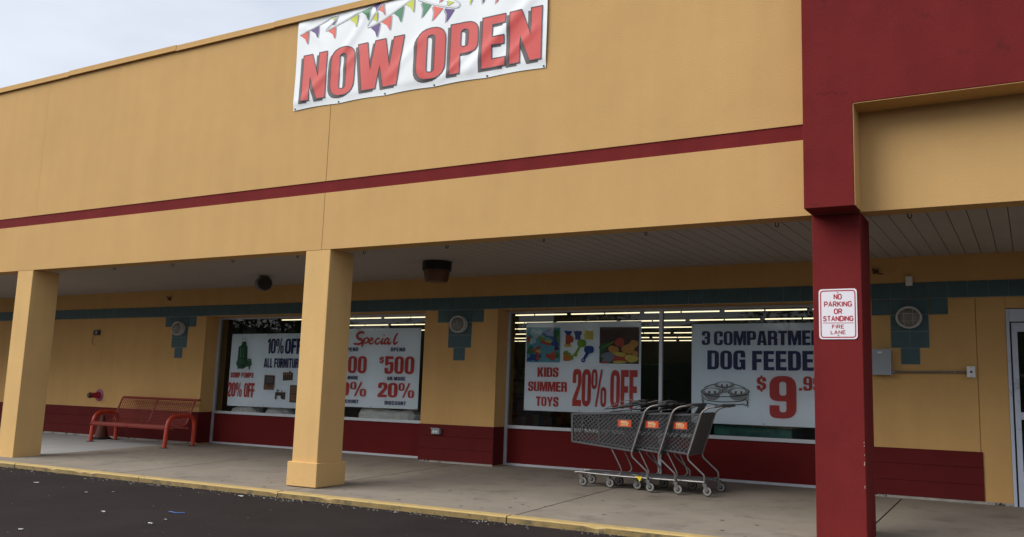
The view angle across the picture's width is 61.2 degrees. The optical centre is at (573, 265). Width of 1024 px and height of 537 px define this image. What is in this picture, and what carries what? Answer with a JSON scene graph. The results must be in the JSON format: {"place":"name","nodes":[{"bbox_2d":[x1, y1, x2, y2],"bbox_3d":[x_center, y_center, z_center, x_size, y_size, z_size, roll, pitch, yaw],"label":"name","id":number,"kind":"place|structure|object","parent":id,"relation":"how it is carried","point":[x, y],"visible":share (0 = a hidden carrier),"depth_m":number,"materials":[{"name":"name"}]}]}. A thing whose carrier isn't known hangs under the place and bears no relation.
{"place":"outdoors","nodes":[
{"label":"outdoors","id":0,"kind":"place"},
{"bbox_2d":[0,0,359,87],"label":"sky","id":1,"kind":"structure","parent":0,"point":[39,39],"materials":[{"name":"white"}]},
{"bbox_2d":[0,467,627,536],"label":"asphalt lot","id":2,"kind":"structure","parent":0,"point":[72,508],"depth_m":8.56,"materials":[{"name":"grey asphalt"}]},
{"bbox_2d":[0,467,618,536],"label":"gutter crumbs","id":3,"kind":"object","parent":2,"relation":"on","point":[294,500],"visible":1,"depth_m":9.76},
{"bbox_2d":[0,461,717,536],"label":"curb","id":4,"kind":"structure","parent":2,"relation":"on","point":[542,522],"depth_m":9.34,"materials":[{"name":"yellow paint"}]},
{"bbox_2d":[359,407,420,419],"bbox_3d":[-3.133,2.805,14.692,1.347,0.794,0.424,-3,-9,28],"label":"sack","id":5,"kind":"object","parent":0,"point":[366,412],"visible":0.35,"depth_m":14.56,"materials":[{"name":"white plastic"}]},
{"bbox_2d":[0,433,1023,536],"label":"sidewalk","id":6,"kind":"structure","parent":0,"point":[759,510],"depth_m":10.25,"materials":[{"name":"concrete"}]},
{"bbox_2d":[93,415,111,439],"bbox_3d":[-9.142,3.128,16.741,0.342,0.456,0.342,8,-10,-39],"label":"traffic cone","id":7,"kind":"object","parent":6,"relation":"on","point":[101,432],"visible":0.88,"depth_m":16.66,"materials":[{"name":"plastic"}]},
{"bbox_2d":[88,396,200,447],"bbox_3d":[-7.960,2.856,15.905,2.376,0.847,0.797,-3,-9,28],"label":"bench","id":8,"kind":"object","parent":6,"relation":"on","point":[166,427],"visible":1,"depth_m":15.99,"materials":[{"name":"metal"}]},
{"bbox_2d":[79,458,878,532],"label":"gum spots","id":9,"kind":"object","parent":6,"relation":"on","point":[460,505],"visible":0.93,"depth_m":9.57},
{"bbox_2d":[0,0,1023,536],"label":"store building","id":10,"kind":"structure","parent":6,"relation":"on","point":[706,146],"depth_m":10.50,"materials":[{"name":"yellow paint"}]},
{"bbox_2d":[87,389,102,400],"bbox_3d":[-9.605,2.591,17.288,0.250,0.248,0.229,-3,-9,28],"label":"fire connection","id":11,"kind":"object","parent":10,"relation":"attached to","point":[98,395],"visible":1,"depth_m":17.32,"materials":[{"name":"red metal"}]},
{"bbox_2d":[92,330,100,344],"bbox_3d":[-9.768,1.469,17.653,0.208,0.304,0.043,-3,-9,28],"label":"outlet","id":12,"kind":"object","parent":10,"relation":"attached to","point":[96,332],"visible":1,"depth_m":17.64,"materials":[{"name":"metal"}]},
{"bbox_2d":[171,321,184,334],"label":"wall light","id":13,"kind":"object","parent":10,"relation":"attached to","point":[177,327],"visible":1,"depth_m":16.43,"materials":[{"name":"grey glass"}]},
{"bbox_2d":[232,406,262,412],"bbox_3d":[-6.125,2.923,16.188,0.762,0.899,0.348,-3,-9,28],"label":"sack","id":14,"kind":"object","parent":10,"relation":"on","point":[248,409],"visible":0.21,"depth_m":16.06,"materials":[{"name":"white plastic"}]},
{"bbox_2d":[255,275,271,290],"bbox_3d":[-5.059,0.291,14.056,0.248,0.253,0.230,7,-10,-37],"label":"floodlight","id":15,"kind":"object","parent":10,"relation":"hanging from","point":[263,283],"visible":1,"depth_m":13.97,"materials":[{"name":"metal"}]},
{"bbox_2d":[227,333,300,407],"bbox_3d":[-5.628,1.913,15.802,1.926,1.335,0.018,-3,-9,28],"label":"poster","id":16,"kind":"object","parent":10,"relation":"attached to","point":[263,372],"visible":0.94,"depth_m":15.82,"materials":[{"name":"paper"}]},
{"bbox_2d":[265,407,295,413],"bbox_3d":[-5.371,2.937,15.817,0.826,0.847,0.375,-3,-9,28],"label":"sack","id":17,"kind":"object","parent":10,"relation":"on","point":[281,410],"visible":0.21,"depth_m":15.71,"materials":[{"name":"white plastic"}]},
{"bbox_2d":[283,318,301,319],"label":"strip light","id":18,"kind":"object","parent":10,"relation":"attached to","point":[292,319],"visible":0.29,"depth_m":31.59,"materials":[{"name":"white plastic"}]},
{"bbox_2d":[209,313,424,458],"bbox_3d":[-4.517,2.046,15.149,5.103,2.348,0.064,-3,-9,28],"label":"window","id":19,"kind":"structure","parent":10,"relation":"in","point":[366,436],"depth_m":15.29,"materials":[{"name":"metal"}]},
{"bbox_2d":[350,316,382,318],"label":"strip light","id":20,"kind":"object","parent":10,"relation":"attached to","point":[364,317],"visible":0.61,"depth_m":30.09,"materials":[{"name":"white plastic"}]},
{"bbox_2d":[350,323,388,325],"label":"strip light","id":21,"kind":"object","parent":10,"relation":"attached to","point":[360,324],"visible":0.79,"depth_m":33.71,"materials":[{"name":"white plastic"}]},
{"bbox_2d":[345,328,420,409],"bbox_3d":[-3.402,1.733,14.643,1.965,1.335,0.018,-3,-9,28],"label":"poster","id":22,"kind":"object","parent":10,"relation":"attached to","point":[383,366],"visible":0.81,"depth_m":14.54,"materials":[{"name":"paper"}]},
{"bbox_2d":[383,316,424,317],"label":"strip light","id":23,"kind":"object","parent":10,"relation":"attached to","point":[403,317],"visible":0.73,"depth_m":29.23,"materials":[{"name":"white plastic"}]},
{"bbox_2d":[389,322,424,324],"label":"strip light","id":24,"kind":"object","parent":10,"relation":"attached to","point":[412,323],"visible":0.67,"depth_m":32.64,"materials":[{"name":"white plastic"}]},
{"bbox_2d":[293,0,547,110],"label":"banner","id":25,"kind":"object","parent":10,"relation":"attached to","point":[385,48],"visible":1,"depth_m":10.54,"materials":[{"name":"white plastic"}]},
{"bbox_2d":[430,428,440,433],"bbox_3d":[-2.131,2.563,13.384,0.170,0.093,0.070,-3,-9,28],"label":"outlet","id":26,"kind":"object","parent":10,"relation":"attached to","point":[435,430],"visible":1,"depth_m":13.36,"materials":[{"name":"white plastic"}]},
{"bbox_2d":[422,260,451,282],"bbox_3d":[-1.889,0.086,11.936,0.400,0.286,0.400,-3,-9,28],"label":"ceiling lamp","id":27,"kind":"object","parent":10,"relation":"attached to","point":[437,271],"visible":1,"depth_m":11.79,"materials":[{"name":"brown metal"}]},
{"bbox_2d":[449,315,467,332],"bbox_3d":[-1.796,0.912,13.445,0.300,0.271,0.107,-3,-9,28],"label":"wall light","id":28,"kind":"object","parent":10,"relation":"attached to","point":[458,324],"visible":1,"depth_m":13.41,"materials":[{"name":"grey glass"}]},
{"bbox_2d":[515,320,554,322],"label":"strip light","id":29,"kind":"object","parent":10,"relation":"attached to","point":[525,321],"visible":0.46,"depth_m":30.09,"materials":[{"name":"white plastic"}]},
{"bbox_2d":[516,312,568,315],"bbox_3d":[-1.205,1.504,26.882,2.320,0.092,0.140,-3,-9,28],"label":"strip light","id":30,"kind":"object","parent":10,"relation":"attached to","point":[529,314],"visible":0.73,"depth_m":26.71,"materials":[{"name":"white plastic"}]},
{"bbox_2d":[512,369,583,427],"bbox_3d":[-1.469,3.575,23.126,0.900,1.728,6.040,-3,-9,28],"label":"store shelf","id":31,"kind":"object","parent":10,"relation":"in","point":[521,416],"visible":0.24,"depth_m":22.99,"materials":[{"name":"black metal"}]},
{"bbox_2d":[524,321,641,412],"bbox_3d":[0.108,1.498,12.805,1.933,1.338,0.025,-3,-9,28],"label":"poster","id":32,"kind":"object","parent":10,"relation":"attached to","point":[593,366],"visible":1,"depth_m":12.79,"materials":[{"name":"paper"}]},
{"bbox_2d":[555,319,617,321],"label":"strip light","id":33,"kind":"object","parent":10,"relation":"attached to","point":[587,320],"visible":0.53,"depth_m":29.10,"materials":[{"name":"white plastic"}]},
{"bbox_2d":[569,311,640,314],"bbox_3d":[0.936,1.398,25.758,2.320,0.092,0.140,-3,-9,28],"label":"strip light","id":34,"kind":"object","parent":10,"relation":"attached to","point":[626,312],"visible":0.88,"depth_m":25.75,"materials":[{"name":"white plastic"}]},
{"bbox_2d":[620,364,669,431],"bbox_3d":[2.519,3.144,19.352,0.900,1.721,5.040,-3,-9,28],"label":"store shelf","id":35,"kind":"object","parent":10,"relation":"in","point":[649,382],"visible":0.09,"depth_m":17.15,"materials":[{"name":"black metal"}]},
{"bbox_2d":[641,325,658,327],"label":"strip light","id":36,"kind":"object","parent":10,"relation":"attached to","point":[649,326],"visible":0.29,"depth_m":31.12,"materials":[{"name":"white plastic"}]},
{"bbox_2d":[619,318,686,320],"bbox_3d":[2.573,1.765,28.088,2.320,0.092,0.140,-3,-9,28],"label":"strip light","id":37,"kind":"object","parent":10,"relation":"attached to","point":[665,319],"visible":0.85,"depth_m":27.97,"materials":[{"name":"white plastic"}]},
{"bbox_2d":[641,331,671,333],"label":"strip light","id":38,"kind":"object","parent":10,"relation":"attached to","point":[656,331],"visible":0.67,"depth_m":34.10,"materials":[{"name":"white plastic"}]},
{"bbox_2d":[641,339,676,340],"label":"strip light","id":39,"kind":"object","parent":10,"relation":"attached to","point":[658,339],"visible":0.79,"depth_m":39.54,"materials":[{"name":"white plastic"}]},
{"bbox_2d":[503,304,815,487],"bbox_3d":[1.227,1.761,12.132,5.108,2.348,0.064,-3,-9,28],"label":"window","id":40,"kind":"structure","parent":10,"relation":"in","point":[740,459],"depth_m":11.98,"materials":[{"name":"metal"}]},
{"bbox_2d":[651,335,691,337],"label":"strip light","id":41,"kind":"object","parent":10,"relation":"attached to","point":[683,336],"visible":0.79,"depth_m":36.63,"materials":[{"name":"white plastic"}]},
{"bbox_2d":[664,325,691,327],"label":"strip light","id":42,"kind":"object","parent":10,"relation":"attached to","point":[669,326],"visible":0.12,"depth_m":30.68,"materials":[{"name":"white plastic"}]},
{"bbox_2d":[643,309,720,312],"bbox_3d":[3.076,1.291,24.634,2.320,0.092,0.140,-3,-9,28],"label":"strip light","id":43,"kind":"object","parent":10,"relation":"attached to","point":[678,311],"visible":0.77,"depth_m":24.56,"materials":[{"name":"white plastic"}]},
{"bbox_2d":[673,331,691,332],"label":"strip light","id":44,"kind":"object","parent":10,"relation":"attached to","point":[682,331],"visible":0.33,"depth_m":33.59,"materials":[{"name":"white plastic"}]},
{"bbox_2d":[669,363,714,434],"bbox_3d":[3.515,2.960,17.821,0.900,1.708,6.040,-3,-9,28],"label":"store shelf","id":45,"kind":"object","parent":10,"relation":"in","point":[680,384],"visible":0.02,"depth_m":15.34,"materials":[{"name":"black"}]},
{"bbox_2d":[688,317,760,320],"bbox_3d":[4.714,1.659,26.964,2.320,0.092,0.140,-3,-9,28],"label":"strip light","id":46,"kind":"object","parent":10,"relation":"attached to","point":[723,318],"visible":1,"depth_m":26.91,"materials":[{"name":"white plastic"}]},
{"bbox_2d":[691,323,814,427],"bbox_3d":[2.537,1.447,11.523,2.026,1.356,0.018,-3,-9,28],"label":"poster","id":47,"kind":"object","parent":10,"relation":"attached to","point":[762,374],"visible":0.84,"depth_m":11.57,"materials":[{"name":"paper"}]},
{"bbox_2d":[714,424,814,439],"bbox_3d":[2.872,2.591,12.023,1.518,0.744,1.199,-3,-9,28],"label":"wrapped pallet","id":48,"kind":"object","parent":10,"relation":"in","point":[807,433],"visible":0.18,"depth_m":11.69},
{"bbox_2d":[723,307,807,311],"bbox_3d":[5.216,1.185,23.509,2.320,0.092,0.140,-3,-9,28],"label":"strip light","id":49,"kind":"object","parent":10,"relation":"attached to","point":[758,309],"visible":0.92,"depth_m":23.43,"materials":[{"name":"white plastic"}]},
{"bbox_2d":[763,316,812,319],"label":"strip light","id":50,"kind":"object","parent":10,"relation":"attached to","point":[786,317],"visible":0.67,"depth_m":26.00,"materials":[{"name":"white plastic"}]},
{"bbox_2d":[819,288,857,338],"bbox_3d":[2.380,0.434,7.763,0.336,0.454,0.009,-3,-9,28],"label":"traffic sign","id":51,"kind":"object","parent":10,"relation":"attached to","point":[838,314],"visible":1,"depth_m":7.76,"materials":[{"name":"silver metal"}]},
{"bbox_2d":[872,268,882,274],"bbox_3d":[3.755,0.075,10.647,0.132,0.087,0.067,-3,-9,28],"label":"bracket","id":52,"kind":"object","parent":10,"relation":"attached to","point":[875,271],"visible":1,"depth_m":10.66,"materials":[{"name":"metal"}]},
{"bbox_2d":[872,349,892,374],"bbox_3d":[3.726,1.168,10.452,0.248,0.309,0.143,-3,-9,28],"label":"electrical box","id":53,"kind":"object","parent":10,"relation":"attached to","point":[881,361],"visible":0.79,"depth_m":10.38,"materials":[{"name":"grey plastic"}]},
{"bbox_2d":[895,306,921,328],"bbox_3d":[4.036,0.623,10.384,0.300,0.271,0.102,-3,-9,28],"label":"wall light","id":54,"kind":"object","parent":10,"relation":"attached to","point":[909,317],"visible":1,"depth_m":10.35,"materials":[{"name":"grey glass"}]},
{"bbox_2d":[905,276,912,285],"bbox_3d":[4.072,0.187,10.469,0.077,0.114,0.035,-3,-9,28],"label":"sensor box","id":55,"kind":"object","parent":10,"relation":"attached to","point":[909,280],"visible":1,"depth_m":10.45,"materials":[{"name":"white plastic"}]},
{"bbox_2d":[892,370,966,373],"bbox_3d":[4.212,1.260,10.227,0.828,0.045,0.038,-3,-9,28],"label":"conduit","id":56,"kind":"object","parent":10,"relation":"attached to","point":[894,371],"visible":1,"depth_m":10.21,"materials":[{"name":"yellow metal"}]},
{"bbox_2d":[967,366,975,377],"bbox_3d":[4.617,1.233,10.014,0.090,0.128,0.061,-3,-9,28],"label":"switch box","id":57,"kind":"object","parent":10,"relation":"attached to","point":[971,371],"visible":1,"depth_m":9.99,"materials":[{"name":"white plastic"}]},
{"bbox_2d":[571,399,676,491],"bbox_3d":[0.629,2.229,10.861,1.301,1.090,0.587,-2,-9,24],"label":"shopping cart","id":58,"kind":"object","parent":6,"relation":"on","point":[624,423],"visible":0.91,"depth_m":10.78,"materials":[{"name":"grey metal"}]},
{"bbox_2d":[598,400,706,493],"bbox_3d":[0.963,2.217,10.718,1.301,1.090,0.582,-3,-9,26],"label":"shopping cart","id":59,"kind":"object","parent":6,"relation":"on","point":[653,424],"visible":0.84,"depth_m":10.62,"materials":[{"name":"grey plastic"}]},
{"bbox_2d":[625,404,735,495],"bbox_3d":[1.291,2.216,10.574,1.301,1.067,0.582,-3,-9,26],"label":"shopping cart","id":60,"kind":"object","parent":6,"relation":"on","point":[699,435],"visible":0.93,"depth_m":10.48,"materials":[{"name":"grey metal"}]}
]}

